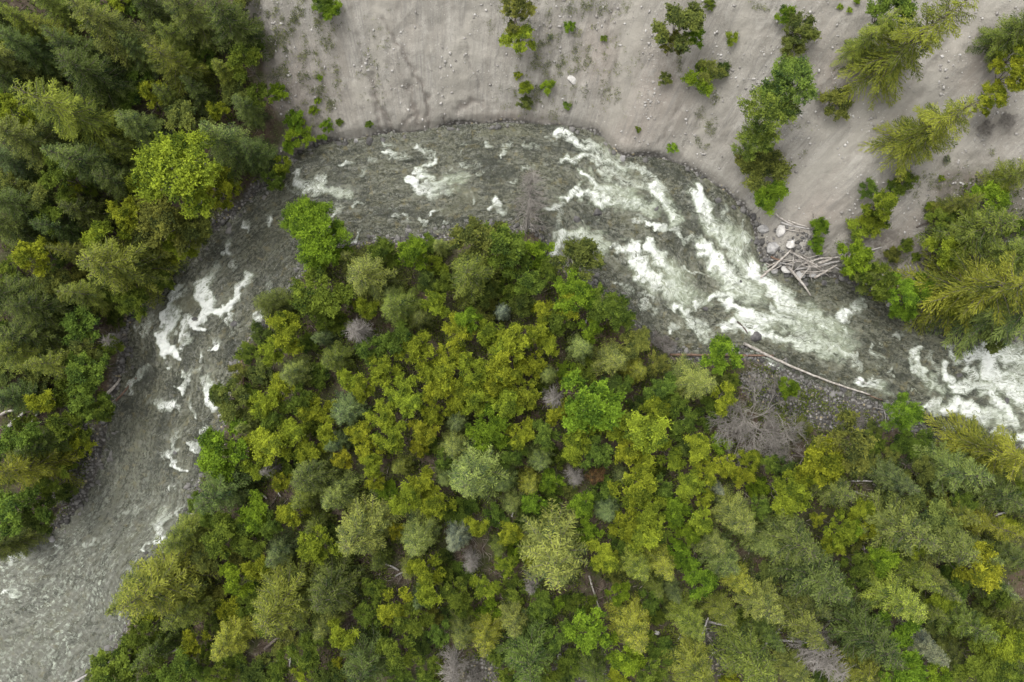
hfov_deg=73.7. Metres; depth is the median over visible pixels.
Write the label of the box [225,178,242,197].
shrub
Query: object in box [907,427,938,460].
shrub
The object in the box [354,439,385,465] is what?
broadleaf tree
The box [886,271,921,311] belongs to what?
broadleaf tree
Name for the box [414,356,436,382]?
broadleaf tree
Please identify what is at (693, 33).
broadleaf tree
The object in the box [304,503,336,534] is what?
conifer tree
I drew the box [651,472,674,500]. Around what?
broadleaf tree
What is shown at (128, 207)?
broadleaf tree
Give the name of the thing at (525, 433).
broadleaf tree
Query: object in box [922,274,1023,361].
drooping conifer
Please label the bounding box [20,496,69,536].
broadleaf tree
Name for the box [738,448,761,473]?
broadleaf tree
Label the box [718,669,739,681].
shrub
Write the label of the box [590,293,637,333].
broadleaf tree
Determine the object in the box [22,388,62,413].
broadleaf tree
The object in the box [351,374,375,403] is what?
broadleaf tree
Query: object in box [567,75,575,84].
boulder
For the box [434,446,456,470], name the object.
broadleaf tree
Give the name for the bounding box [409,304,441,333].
conifer tree
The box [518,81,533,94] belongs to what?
shrub
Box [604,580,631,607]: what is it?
broadleaf tree
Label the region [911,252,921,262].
shrub
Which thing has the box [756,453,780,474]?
broadleaf tree
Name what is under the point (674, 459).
broadleaf tree
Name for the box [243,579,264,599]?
shrub
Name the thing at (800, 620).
conifer tree
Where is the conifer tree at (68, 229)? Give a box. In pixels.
[28,213,87,246]
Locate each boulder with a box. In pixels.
[48,536,54,541]
[366,137,372,144]
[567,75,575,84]
[573,216,579,222]
[593,208,601,215]
[620,155,625,161]
[715,197,721,202]
[750,331,761,341]
[751,213,756,220]
[757,224,768,232]
[767,242,778,253]
[776,225,785,236]
[781,266,791,272]
[786,240,794,247]
[796,269,805,278]
[840,386,846,392]
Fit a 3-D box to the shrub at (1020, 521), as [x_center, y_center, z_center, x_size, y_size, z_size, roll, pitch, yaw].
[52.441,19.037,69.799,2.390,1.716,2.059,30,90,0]
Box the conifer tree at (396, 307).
[380,286,422,329]
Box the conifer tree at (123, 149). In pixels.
[104,137,143,168]
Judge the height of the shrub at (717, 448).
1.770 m
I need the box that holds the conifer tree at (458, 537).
[444,517,472,552]
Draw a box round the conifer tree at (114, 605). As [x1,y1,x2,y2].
[104,553,158,617]
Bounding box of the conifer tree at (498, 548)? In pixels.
[487,531,508,556]
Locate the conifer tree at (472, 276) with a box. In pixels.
[448,250,506,311]
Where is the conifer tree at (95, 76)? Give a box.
[53,45,147,115]
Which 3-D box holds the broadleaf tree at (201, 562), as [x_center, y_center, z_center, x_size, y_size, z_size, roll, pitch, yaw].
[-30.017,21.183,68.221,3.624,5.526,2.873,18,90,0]
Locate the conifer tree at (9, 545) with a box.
[0,521,51,562]
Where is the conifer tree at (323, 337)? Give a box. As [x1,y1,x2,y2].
[312,326,340,348]
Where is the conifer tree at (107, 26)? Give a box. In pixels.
[64,0,162,71]
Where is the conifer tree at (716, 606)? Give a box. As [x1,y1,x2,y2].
[696,588,737,627]
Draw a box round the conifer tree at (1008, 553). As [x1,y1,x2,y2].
[980,534,1023,570]
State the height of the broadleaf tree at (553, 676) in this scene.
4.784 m
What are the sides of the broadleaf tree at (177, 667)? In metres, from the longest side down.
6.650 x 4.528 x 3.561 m
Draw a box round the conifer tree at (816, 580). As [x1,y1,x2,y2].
[767,541,853,608]
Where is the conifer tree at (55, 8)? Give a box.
[32,0,78,33]
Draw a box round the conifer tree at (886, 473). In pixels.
[863,454,920,495]
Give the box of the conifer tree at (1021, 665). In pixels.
[995,634,1023,677]
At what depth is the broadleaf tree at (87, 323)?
66.23 m
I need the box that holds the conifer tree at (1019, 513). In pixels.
[990,483,1023,518]
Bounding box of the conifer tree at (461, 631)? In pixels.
[447,604,476,649]
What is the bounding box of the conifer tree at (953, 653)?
[927,631,982,674]
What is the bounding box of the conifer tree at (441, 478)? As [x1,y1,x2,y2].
[434,466,454,486]
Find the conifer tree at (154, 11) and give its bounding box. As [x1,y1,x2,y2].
[132,0,177,41]
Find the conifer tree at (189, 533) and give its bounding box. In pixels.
[159,509,215,553]
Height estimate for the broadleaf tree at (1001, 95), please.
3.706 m
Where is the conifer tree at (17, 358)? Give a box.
[0,337,57,378]
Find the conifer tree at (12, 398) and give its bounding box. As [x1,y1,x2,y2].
[0,376,46,414]
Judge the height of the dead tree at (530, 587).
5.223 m
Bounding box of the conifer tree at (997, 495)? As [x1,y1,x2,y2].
[950,467,1023,513]
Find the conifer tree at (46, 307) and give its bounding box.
[1,285,98,331]
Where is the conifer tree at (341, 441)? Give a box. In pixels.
[324,425,353,451]
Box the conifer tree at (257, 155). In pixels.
[238,136,286,181]
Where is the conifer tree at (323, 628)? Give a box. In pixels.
[312,607,348,640]
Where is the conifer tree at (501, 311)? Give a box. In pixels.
[492,302,510,321]
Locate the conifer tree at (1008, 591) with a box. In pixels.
[965,571,1021,603]
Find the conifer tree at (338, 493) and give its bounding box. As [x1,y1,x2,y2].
[319,468,365,511]
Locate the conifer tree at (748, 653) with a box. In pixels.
[706,606,779,681]
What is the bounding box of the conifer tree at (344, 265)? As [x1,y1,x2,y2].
[337,246,366,277]
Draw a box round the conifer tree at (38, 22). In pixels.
[21,12,84,51]
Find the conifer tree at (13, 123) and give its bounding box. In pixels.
[0,117,33,138]
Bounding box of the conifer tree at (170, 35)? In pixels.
[153,19,200,60]
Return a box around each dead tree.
[98,329,128,353]
[259,457,282,478]
[343,315,377,348]
[436,644,473,681]
[461,544,481,576]
[507,165,552,234]
[519,569,537,596]
[539,381,563,408]
[561,465,583,486]
[705,369,808,466]
[760,430,802,463]
[786,622,856,681]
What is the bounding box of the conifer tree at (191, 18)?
[162,0,230,55]
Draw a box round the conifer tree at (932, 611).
[905,583,950,622]
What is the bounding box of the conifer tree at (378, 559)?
[370,542,395,570]
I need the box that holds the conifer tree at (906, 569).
[872,541,942,593]
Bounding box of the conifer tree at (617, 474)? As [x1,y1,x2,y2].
[609,462,629,483]
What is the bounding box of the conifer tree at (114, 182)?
[90,164,146,203]
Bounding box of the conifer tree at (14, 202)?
[0,186,77,234]
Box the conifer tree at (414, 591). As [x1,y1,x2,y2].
[411,583,439,609]
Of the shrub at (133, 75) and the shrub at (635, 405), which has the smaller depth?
the shrub at (133, 75)
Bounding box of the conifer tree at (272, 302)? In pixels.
[252,287,297,321]
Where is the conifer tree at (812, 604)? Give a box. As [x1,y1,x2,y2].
[797,587,832,619]
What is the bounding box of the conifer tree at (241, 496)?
[229,483,262,503]
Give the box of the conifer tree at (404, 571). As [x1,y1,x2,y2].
[400,551,423,579]
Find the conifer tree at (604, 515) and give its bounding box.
[593,492,615,521]
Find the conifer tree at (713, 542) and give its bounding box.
[683,514,726,555]
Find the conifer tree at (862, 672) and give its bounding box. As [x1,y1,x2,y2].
[829,641,884,681]
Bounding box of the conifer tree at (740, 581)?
[715,556,752,594]
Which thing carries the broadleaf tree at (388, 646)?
on the ground
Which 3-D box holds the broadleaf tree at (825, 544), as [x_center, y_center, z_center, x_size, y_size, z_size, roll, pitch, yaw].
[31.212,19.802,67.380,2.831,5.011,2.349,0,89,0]
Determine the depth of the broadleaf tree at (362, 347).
65.66 m
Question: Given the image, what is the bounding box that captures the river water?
[0,122,1023,681]
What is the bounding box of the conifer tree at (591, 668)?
[573,641,608,681]
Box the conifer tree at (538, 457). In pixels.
[524,438,555,469]
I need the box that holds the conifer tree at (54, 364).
[23,342,101,382]
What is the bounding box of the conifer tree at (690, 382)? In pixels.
[661,352,718,400]
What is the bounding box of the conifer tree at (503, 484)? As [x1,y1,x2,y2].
[491,463,520,491]
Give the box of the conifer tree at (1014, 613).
[983,587,1023,630]
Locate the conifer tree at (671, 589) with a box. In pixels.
[661,575,682,604]
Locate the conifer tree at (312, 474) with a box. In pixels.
[289,446,347,498]
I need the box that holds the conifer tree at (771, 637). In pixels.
[752,618,785,652]
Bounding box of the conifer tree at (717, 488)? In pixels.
[705,481,724,495]
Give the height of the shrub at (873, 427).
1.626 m
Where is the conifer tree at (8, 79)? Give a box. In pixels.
[0,63,46,103]
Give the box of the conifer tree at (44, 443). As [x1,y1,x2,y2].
[13,422,79,459]
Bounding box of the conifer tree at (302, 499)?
[290,484,328,510]
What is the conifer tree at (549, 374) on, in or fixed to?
on the ground
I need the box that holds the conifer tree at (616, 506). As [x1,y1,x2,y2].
[600,495,622,514]
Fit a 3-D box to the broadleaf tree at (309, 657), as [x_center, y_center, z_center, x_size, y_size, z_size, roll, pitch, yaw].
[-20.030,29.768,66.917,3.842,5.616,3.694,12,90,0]
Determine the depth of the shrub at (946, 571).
68.42 m
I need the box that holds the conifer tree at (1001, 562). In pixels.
[938,525,1004,566]
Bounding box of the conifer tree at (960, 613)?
[925,595,999,643]
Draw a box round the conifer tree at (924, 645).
[891,616,950,667]
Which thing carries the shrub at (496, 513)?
on the ground
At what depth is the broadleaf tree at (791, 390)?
67.49 m
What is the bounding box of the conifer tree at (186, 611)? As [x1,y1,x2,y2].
[159,579,225,632]
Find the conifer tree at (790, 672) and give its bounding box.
[766,643,813,681]
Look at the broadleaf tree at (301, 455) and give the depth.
65.86 m
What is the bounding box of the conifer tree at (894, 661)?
[855,632,908,670]
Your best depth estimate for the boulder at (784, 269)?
71.38 m
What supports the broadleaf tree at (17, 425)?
on the ground
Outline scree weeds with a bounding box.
[244,0,994,290]
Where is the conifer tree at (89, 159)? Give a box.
[39,140,132,196]
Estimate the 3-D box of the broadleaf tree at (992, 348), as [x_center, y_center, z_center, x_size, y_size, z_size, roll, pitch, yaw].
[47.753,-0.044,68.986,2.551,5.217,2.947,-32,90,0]
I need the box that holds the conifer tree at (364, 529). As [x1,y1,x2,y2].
[335,489,405,556]
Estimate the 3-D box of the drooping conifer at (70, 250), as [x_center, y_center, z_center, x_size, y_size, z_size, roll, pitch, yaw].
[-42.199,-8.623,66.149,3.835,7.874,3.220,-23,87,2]
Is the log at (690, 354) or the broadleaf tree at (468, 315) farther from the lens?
the log at (690, 354)
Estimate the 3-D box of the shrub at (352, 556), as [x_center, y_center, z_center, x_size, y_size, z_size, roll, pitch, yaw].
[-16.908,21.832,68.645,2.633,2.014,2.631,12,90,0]
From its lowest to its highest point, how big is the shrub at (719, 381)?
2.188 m
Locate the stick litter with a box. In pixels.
[0,0,1023,681]
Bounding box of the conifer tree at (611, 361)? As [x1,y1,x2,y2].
[584,337,627,376]
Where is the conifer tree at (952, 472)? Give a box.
[895,436,997,497]
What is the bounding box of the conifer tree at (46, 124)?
[30,106,85,143]
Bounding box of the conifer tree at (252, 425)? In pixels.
[233,413,266,434]
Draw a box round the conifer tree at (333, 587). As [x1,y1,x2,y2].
[306,548,373,615]
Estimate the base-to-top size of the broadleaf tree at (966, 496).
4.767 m
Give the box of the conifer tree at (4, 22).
[0,3,30,39]
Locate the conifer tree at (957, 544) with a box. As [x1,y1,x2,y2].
[895,503,982,566]
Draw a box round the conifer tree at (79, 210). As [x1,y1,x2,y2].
[57,194,122,234]
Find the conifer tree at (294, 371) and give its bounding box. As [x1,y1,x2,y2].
[279,353,317,387]
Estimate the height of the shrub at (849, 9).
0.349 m
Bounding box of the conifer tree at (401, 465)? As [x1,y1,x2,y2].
[391,453,414,475]
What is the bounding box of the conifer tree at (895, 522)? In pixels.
[840,481,943,558]
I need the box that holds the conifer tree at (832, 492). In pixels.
[803,471,857,508]
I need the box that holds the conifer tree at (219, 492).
[191,457,268,515]
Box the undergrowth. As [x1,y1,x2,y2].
[0,0,1023,681]
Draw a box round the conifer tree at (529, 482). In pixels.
[516,465,541,495]
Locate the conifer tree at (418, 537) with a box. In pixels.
[399,508,442,557]
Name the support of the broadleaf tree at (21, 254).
on the ground
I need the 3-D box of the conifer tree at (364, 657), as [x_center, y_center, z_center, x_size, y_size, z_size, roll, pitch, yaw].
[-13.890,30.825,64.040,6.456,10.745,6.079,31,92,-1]
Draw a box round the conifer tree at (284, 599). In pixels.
[249,549,323,638]
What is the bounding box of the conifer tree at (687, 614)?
[664,586,705,641]
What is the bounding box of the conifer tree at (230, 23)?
[203,0,271,69]
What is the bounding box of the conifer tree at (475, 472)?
[444,431,517,503]
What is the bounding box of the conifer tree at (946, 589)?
[912,558,962,602]
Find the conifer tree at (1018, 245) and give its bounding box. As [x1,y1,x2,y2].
[979,234,1023,277]
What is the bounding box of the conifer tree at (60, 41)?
[38,24,119,72]
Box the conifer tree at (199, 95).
[179,74,223,116]
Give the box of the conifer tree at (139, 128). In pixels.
[113,109,174,152]
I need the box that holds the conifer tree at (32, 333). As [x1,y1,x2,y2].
[0,314,76,356]
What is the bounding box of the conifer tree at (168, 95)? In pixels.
[151,83,198,123]
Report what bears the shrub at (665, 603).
on the ground
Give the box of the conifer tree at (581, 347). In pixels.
[565,331,595,365]
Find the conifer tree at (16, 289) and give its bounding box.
[0,270,66,323]
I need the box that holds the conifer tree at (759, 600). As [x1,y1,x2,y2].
[729,566,785,625]
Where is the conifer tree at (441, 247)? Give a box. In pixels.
[432,238,450,257]
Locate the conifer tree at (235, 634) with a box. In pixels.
[209,607,259,661]
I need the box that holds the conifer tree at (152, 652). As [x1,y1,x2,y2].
[130,610,195,670]
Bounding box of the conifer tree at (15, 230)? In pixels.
[0,209,60,246]
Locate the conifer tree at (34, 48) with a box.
[0,24,65,81]
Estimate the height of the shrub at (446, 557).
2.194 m
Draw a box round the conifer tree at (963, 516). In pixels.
[924,486,983,526]
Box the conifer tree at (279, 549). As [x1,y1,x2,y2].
[265,525,300,568]
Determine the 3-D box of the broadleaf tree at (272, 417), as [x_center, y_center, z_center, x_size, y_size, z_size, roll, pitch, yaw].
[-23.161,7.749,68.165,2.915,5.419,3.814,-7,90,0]
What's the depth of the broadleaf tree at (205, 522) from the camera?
66.64 m
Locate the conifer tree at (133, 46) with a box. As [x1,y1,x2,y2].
[116,30,168,79]
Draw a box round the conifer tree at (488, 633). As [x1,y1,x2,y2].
[469,606,505,657]
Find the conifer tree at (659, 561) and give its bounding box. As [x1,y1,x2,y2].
[642,540,676,581]
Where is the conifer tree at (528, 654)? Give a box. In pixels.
[491,608,561,681]
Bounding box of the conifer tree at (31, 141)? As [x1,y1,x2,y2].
[0,112,83,178]
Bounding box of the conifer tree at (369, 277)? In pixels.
[344,251,413,307]
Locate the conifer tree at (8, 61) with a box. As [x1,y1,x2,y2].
[0,41,46,90]
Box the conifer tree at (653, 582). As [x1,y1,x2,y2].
[640,569,663,599]
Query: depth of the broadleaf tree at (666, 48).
63.57 m
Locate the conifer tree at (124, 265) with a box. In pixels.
[75,231,189,308]
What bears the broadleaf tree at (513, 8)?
on the ground
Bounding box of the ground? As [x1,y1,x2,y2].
[0,0,1023,681]
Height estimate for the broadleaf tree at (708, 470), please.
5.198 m
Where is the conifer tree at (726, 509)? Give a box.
[706,481,756,535]
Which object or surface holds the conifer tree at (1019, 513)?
on the ground
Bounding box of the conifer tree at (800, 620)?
[771,581,827,651]
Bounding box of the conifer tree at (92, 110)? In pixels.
[79,105,127,140]
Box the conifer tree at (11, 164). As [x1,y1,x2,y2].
[0,144,46,181]
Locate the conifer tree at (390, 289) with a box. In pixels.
[383,283,406,296]
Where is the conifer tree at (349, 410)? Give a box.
[329,390,372,427]
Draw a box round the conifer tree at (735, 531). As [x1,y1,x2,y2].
[719,510,755,537]
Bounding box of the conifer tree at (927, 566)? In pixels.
[896,549,948,584]
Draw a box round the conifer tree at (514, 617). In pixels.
[495,595,530,637]
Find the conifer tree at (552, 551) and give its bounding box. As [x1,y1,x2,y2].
[502,498,589,592]
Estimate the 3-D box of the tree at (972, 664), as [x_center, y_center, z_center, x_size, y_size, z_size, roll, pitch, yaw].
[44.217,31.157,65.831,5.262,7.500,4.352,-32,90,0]
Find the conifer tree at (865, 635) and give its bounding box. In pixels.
[816,592,907,671]
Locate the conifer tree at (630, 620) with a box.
[603,590,651,654]
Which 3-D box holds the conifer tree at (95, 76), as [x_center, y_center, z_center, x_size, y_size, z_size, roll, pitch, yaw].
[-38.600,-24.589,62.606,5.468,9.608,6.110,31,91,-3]
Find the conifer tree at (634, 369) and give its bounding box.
[618,355,646,386]
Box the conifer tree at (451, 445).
[435,426,471,459]
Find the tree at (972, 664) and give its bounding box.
[950,647,1017,681]
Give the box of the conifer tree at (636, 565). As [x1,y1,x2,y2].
[617,543,651,581]
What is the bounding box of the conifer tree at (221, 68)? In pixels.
[211,57,246,86]
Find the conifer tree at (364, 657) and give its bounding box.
[339,623,400,681]
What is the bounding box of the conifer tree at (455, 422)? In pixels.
[444,410,472,433]
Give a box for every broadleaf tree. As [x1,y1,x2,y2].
[0,92,34,128]
[0,168,30,197]
[0,321,18,347]
[0,421,44,462]
[0,455,20,484]
[0,483,57,540]
[9,234,56,276]
[10,414,45,435]
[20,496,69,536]
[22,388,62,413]
[27,181,67,219]
[31,464,78,498]
[33,200,68,235]
[36,267,72,302]
[37,149,86,203]
[42,409,97,442]
[58,303,107,345]
[60,179,91,201]
[62,350,115,393]
[63,383,112,423]
[68,332,102,360]
[76,10,99,36]
[78,218,131,252]
[87,395,115,421]
[88,636,142,681]
[97,334,125,356]
[99,282,123,304]
[105,194,141,233]
[110,287,149,322]
[112,641,142,671]
[119,613,165,655]
[124,167,148,193]
[130,126,225,218]
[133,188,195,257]
[136,657,179,681]
[137,79,166,109]
[147,269,175,290]
[153,645,197,681]
[161,231,199,260]
[162,97,215,133]
[173,211,212,250]
[176,629,211,657]
[187,540,221,573]
[193,165,235,210]
[194,417,248,482]
[197,508,222,529]
[198,509,243,560]
[203,658,235,681]
[205,100,231,121]
[207,376,251,422]
[209,381,232,397]
[218,561,255,598]
[225,42,262,85]
[229,514,261,540]
[234,489,274,535]
[237,450,275,480]
[239,552,269,580]
[240,537,266,560]
[241,426,292,466]
[243,81,272,107]
[247,384,282,419]
[253,619,271,637]
[257,336,290,366]
[258,509,284,541]
[259,169,285,190]
[260,401,290,434]
[265,310,304,356]
[265,649,289,681]
[267,371,295,402]
[271,154,292,175]
[271,470,292,492]
[274,498,311,529]
[276,417,309,446]
[278,194,334,241]
[283,631,325,672]
[285,382,318,414]
[286,207,353,269]
[287,265,355,320]
[293,439,327,466]
[295,393,336,423]
[295,523,341,565]
[308,305,342,331]
[313,234,355,269]
[316,414,338,444]
[326,616,359,651]
[330,446,353,468]
[331,655,342,668]
[333,283,352,306]
[336,367,363,392]
[342,419,372,446]
[351,296,379,320]
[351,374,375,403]
[352,336,383,368]
[353,599,381,628]
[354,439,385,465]
[359,453,382,477]
[361,577,386,606]
[362,398,396,429]
[363,236,398,268]
[364,473,384,490]
[366,354,403,387]
[369,419,407,453]
[372,633,419,672]
[376,319,413,355]
[376,586,413,625]
[382,371,417,408]
[387,480,421,515]
[387,522,405,540]
[390,328,436,369]
[390,600,434,638]
[391,233,428,270]
[391,391,425,419]
[402,551,445,586]
[404,465,434,498]
[407,418,440,446]
[409,438,429,457]
[413,647,444,681]
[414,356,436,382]
[415,571,442,609]
[417,267,438,291]
[418,485,457,518]
[419,289,450,318]
[420,377,453,402]
[420,400,451,425]
[423,355,461,393]
[423,619,450,647]
[431,269,457,294]
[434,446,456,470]
[435,342,466,369]
[438,569,472,609]
[440,310,476,348]
[445,386,470,417]
[449,214,510,262]
[454,304,483,334]
[454,602,473,618]
[456,356,494,390]
[456,376,481,404]
[457,345,477,369]
[460,385,497,417]
[462,516,489,537]
[463,401,511,451]
[468,572,502,600]
[476,279,499,309]
[476,318,505,348]
[480,220,526,269]
[480,376,503,400]
[484,343,515,382]
[487,321,530,361]
[488,332,515,358]
[490,390,524,419]
[493,551,517,579]
[494,382,517,404]
[495,661,514,681]
[497,521,523,546]
[498,22,537,53]
[498,233,533,279]
[498,441,527,469]
[499,0,536,33]
[499,360,527,390]
[504,417,534,450]
[507,293,535,317]
[513,378,540,410]
[514,267,547,295]
[520,490,549,514]
[521,348,547,379]
[522,317,548,348]
[522,550,533,566]
[526,584,555,621]
[530,299,553,318]
[532,418,561,452]
[533,331,559,357]
[537,468,566,493]
[538,258,556,284]
[540,618,570,654]
[540,666,563,681]
[542,309,575,337]
[546,235,605,280]
[546,396,567,426]
[548,596,564,616]
[551,267,600,314]
[552,291,579,320]
[559,432,591,467]
[560,367,626,434]
[562,605,612,655]
[563,412,597,443]
[566,490,594,520]
[567,594,597,618]
[575,316,603,345]
[580,433,613,470]
[584,466,605,485]
[585,282,620,318]
[586,538,619,574]
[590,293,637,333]
[595,417,625,442]
[597,373,622,397]
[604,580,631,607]
[604,630,647,677]
[606,505,643,543]
[607,462,659,508]
[612,325,651,361]
[612,409,672,455]
[613,436,644,467]
[615,375,633,400]
[617,516,664,554]
[619,493,666,529]
[629,452,657,476]
[635,652,669,681]
[638,395,672,424]
[638,588,663,616]
[638,629,657,655]
[643,370,676,402]
[646,349,671,376]
[650,0,705,53]
[650,525,672,544]
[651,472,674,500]
[654,439,686,470]
[658,495,692,530]
[659,28,685,55]
[668,391,688,411]
[668,405,697,441]
[672,524,701,546]
[674,439,690,458]
[674,467,706,503]
[682,28,705,49]
[682,558,718,600]
[683,432,711,467]
[685,507,713,535]
[693,455,717,487]
[694,486,715,508]
[698,332,743,375]
[710,381,738,417]
[713,453,737,478]
[730,120,775,161]
[730,465,756,489]
[733,81,802,149]
[738,146,796,195]
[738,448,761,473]
[748,494,772,521]
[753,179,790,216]
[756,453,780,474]
[758,52,819,120]
[766,470,814,519]
[773,376,800,400]
[782,466,816,489]
[791,434,844,489]
[801,636,829,655]
[807,511,826,528]
[813,409,879,477]
[816,535,846,556]
[823,506,858,548]
[832,578,856,596]
[836,239,874,276]
[838,518,863,541]
[838,550,871,579]
[840,456,873,481]
[845,496,875,520]
[851,261,891,296]
[854,539,901,579]
[856,519,882,541]
[857,262,899,301]
[860,188,900,221]
[865,0,919,35]
[871,604,925,649]
[873,392,925,432]
[878,636,928,681]
[883,475,925,515]
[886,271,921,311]
[888,298,919,321]
[900,453,937,486]
[903,269,935,308]
[904,536,927,560]
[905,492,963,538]
[913,657,954,681]
[914,582,961,615]
[921,234,970,271]
[924,206,957,229]
[935,283,969,316]
[944,577,969,600]
[947,612,1002,654]
[949,490,980,514]
[949,539,1006,593]
[965,99,994,117]
[965,180,1013,216]
[972,456,1005,486]
[973,617,1023,669]
[975,77,1009,107]
[977,327,1005,355]
[978,583,1013,609]
[988,54,1023,92]
[989,515,1023,540]
[996,33,1023,68]
[996,669,1023,681]
[1001,475,1023,497]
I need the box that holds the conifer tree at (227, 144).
[199,120,270,187]
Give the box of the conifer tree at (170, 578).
[116,536,219,624]
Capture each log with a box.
[0,409,13,415]
[72,674,86,681]
[107,378,120,393]
[115,377,136,400]
[264,624,307,649]
[588,575,598,607]
[669,353,773,356]
[708,621,726,625]
[743,342,870,394]
[760,249,790,277]
[775,213,793,224]
[780,221,811,230]
[780,640,802,643]
[786,265,810,295]
[790,251,821,268]
[796,260,841,269]
[801,257,839,265]
[814,264,837,278]
[817,256,832,264]
[851,480,872,481]
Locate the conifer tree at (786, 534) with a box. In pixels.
[740,495,821,566]
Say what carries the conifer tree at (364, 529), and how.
on the ground
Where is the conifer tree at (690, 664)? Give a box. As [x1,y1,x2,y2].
[658,625,714,681]
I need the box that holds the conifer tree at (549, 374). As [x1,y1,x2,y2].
[533,365,557,386]
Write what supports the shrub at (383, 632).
on the ground
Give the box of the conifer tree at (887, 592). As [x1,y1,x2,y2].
[854,559,929,624]
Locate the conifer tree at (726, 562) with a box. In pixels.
[692,528,741,578]
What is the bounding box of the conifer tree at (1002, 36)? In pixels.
[965,8,1023,72]
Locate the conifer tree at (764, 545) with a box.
[737,518,782,557]
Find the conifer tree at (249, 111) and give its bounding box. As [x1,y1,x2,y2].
[230,93,272,131]
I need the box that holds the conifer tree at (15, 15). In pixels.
[0,3,53,49]
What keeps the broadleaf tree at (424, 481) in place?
on the ground
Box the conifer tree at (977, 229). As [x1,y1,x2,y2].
[913,197,1022,269]
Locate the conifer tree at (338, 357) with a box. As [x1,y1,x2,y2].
[319,339,357,371]
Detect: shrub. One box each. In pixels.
[0,25,11,48]
[0,171,15,191]
[0,255,20,282]
[0,363,16,388]
[14,102,47,128]
[20,368,50,394]
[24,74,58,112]
[25,161,45,184]
[40,72,62,90]
[43,238,60,253]
[47,249,70,271]
[49,57,71,79]
[49,373,78,410]
[54,483,78,503]
[56,453,78,470]
[65,426,97,457]
[66,267,85,289]
[73,179,98,197]
[83,669,94,681]
[89,0,110,14]
[105,0,130,12]
[106,309,126,327]
[113,82,140,112]
[117,219,149,246]
[124,0,141,17]
[126,60,152,89]
[140,610,158,627]
[144,238,170,263]
[161,253,179,274]
[186,490,200,512]
[190,37,215,70]
[193,663,212,681]
[197,576,228,612]
[200,642,214,664]
[203,613,220,631]
[211,159,233,178]
[212,595,241,622]
[214,648,248,677]
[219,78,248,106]
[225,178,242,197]
[227,362,251,380]
[227,551,247,572]
[232,0,251,9]
[232,340,259,365]
[234,595,260,618]
[236,382,258,407]
[238,658,270,681]
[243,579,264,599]
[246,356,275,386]
[248,319,275,345]
[253,39,264,49]
[254,649,276,669]
[265,675,284,681]
[268,81,289,103]
[272,445,301,478]
[272,629,302,654]
[281,140,294,154]
[282,109,304,133]
[282,116,317,147]
[290,665,311,681]
[291,611,324,648]
[294,331,317,353]
[302,418,322,437]
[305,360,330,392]
[307,105,319,114]
[307,656,346,681]
[308,262,327,276]
[311,0,330,12]
[313,97,321,103]
[317,134,327,139]
[318,117,333,133]
[320,0,342,20]
[320,522,344,546]
[325,311,353,338]
[331,552,355,567]
[335,117,343,125]
[364,622,390,639]
[365,120,373,127]
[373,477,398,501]
[382,667,414,681]
[409,630,432,657]
[415,677,440,681]
[421,232,435,253]
[423,253,449,276]
[423,436,439,454]
[423,605,444,627]
[433,546,457,575]
[433,564,452,584]
[434,605,454,623]
[441,496,471,526]
[449,560,475,588]
[461,496,479,514]
[468,297,497,321]
[468,666,487,681]
[472,597,501,621]
[481,501,509,528]
[487,646,504,668]
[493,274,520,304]
[494,571,528,604]
[505,539,525,563]
[513,71,522,80]
[514,94,532,110]
[514,507,535,530]
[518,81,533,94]
[520,237,556,270]
[523,613,546,629]
[533,380,549,398]
[536,497,562,524]
[538,78,555,96]
[539,487,563,511]
[548,446,565,470]
[555,647,582,679]
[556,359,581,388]
[557,666,575,681]
[558,477,578,498]
[559,592,582,611]
[563,20,575,32]
[563,101,571,110]
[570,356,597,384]
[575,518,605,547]
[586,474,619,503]
[600,35,607,41]
[602,563,626,583]
[605,667,630,681]
[607,534,632,558]
[625,394,646,413]
[645,607,668,627]
[646,466,667,483]
[648,635,675,669]
[652,327,677,353]
[657,71,672,85]
[659,593,675,617]
[665,536,692,561]
[666,143,678,153]
[673,549,697,572]
[680,59,715,97]
[693,393,732,432]
[696,57,727,85]
[704,0,715,11]
[709,372,732,395]
[711,431,734,455]
[718,61,729,77]
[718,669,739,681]
[725,30,738,45]
[727,371,742,393]
[730,607,750,628]
[734,151,758,173]
[743,475,772,498]
[748,149,783,176]
[753,559,779,586]
[769,456,795,479]
[774,3,797,24]
[780,31,808,60]
[782,9,821,49]
[790,414,813,440]
[806,670,824,681]
[807,235,825,250]
[809,216,830,237]
[813,246,823,254]
[818,84,853,121]
[818,666,838,681]
[840,263,857,281]
[844,541,862,559]
[845,216,868,241]
[846,7,852,12]
[853,411,867,428]
[856,208,891,238]
[856,569,876,591]
[857,177,880,199]
[865,429,887,454]
[866,419,884,438]
[867,451,884,469]
[883,244,901,262]
[884,446,899,463]
[885,179,901,197]
[889,427,915,454]
[892,168,920,195]
[897,237,914,252]
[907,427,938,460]
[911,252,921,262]
[921,614,940,637]
[924,201,935,209]
[937,634,956,648]
[938,175,945,181]
[939,561,957,581]
[943,154,950,161]
[969,594,991,616]
[977,120,997,139]
[984,606,1002,620]
[999,111,1021,128]
[1003,216,1018,236]
[1015,218,1023,236]
[1018,517,1023,531]
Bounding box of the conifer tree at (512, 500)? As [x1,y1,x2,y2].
[497,485,526,513]
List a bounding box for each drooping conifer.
[0,436,83,493]
[8,77,144,163]
[44,241,94,268]
[54,278,133,317]
[142,34,215,99]
[175,50,214,83]
[829,5,901,70]
[832,0,979,110]
[857,93,983,182]
[868,247,1023,335]
[922,191,982,221]
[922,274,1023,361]
[924,409,1023,481]
[959,499,1023,544]
[975,155,1023,202]
[983,444,1023,481]

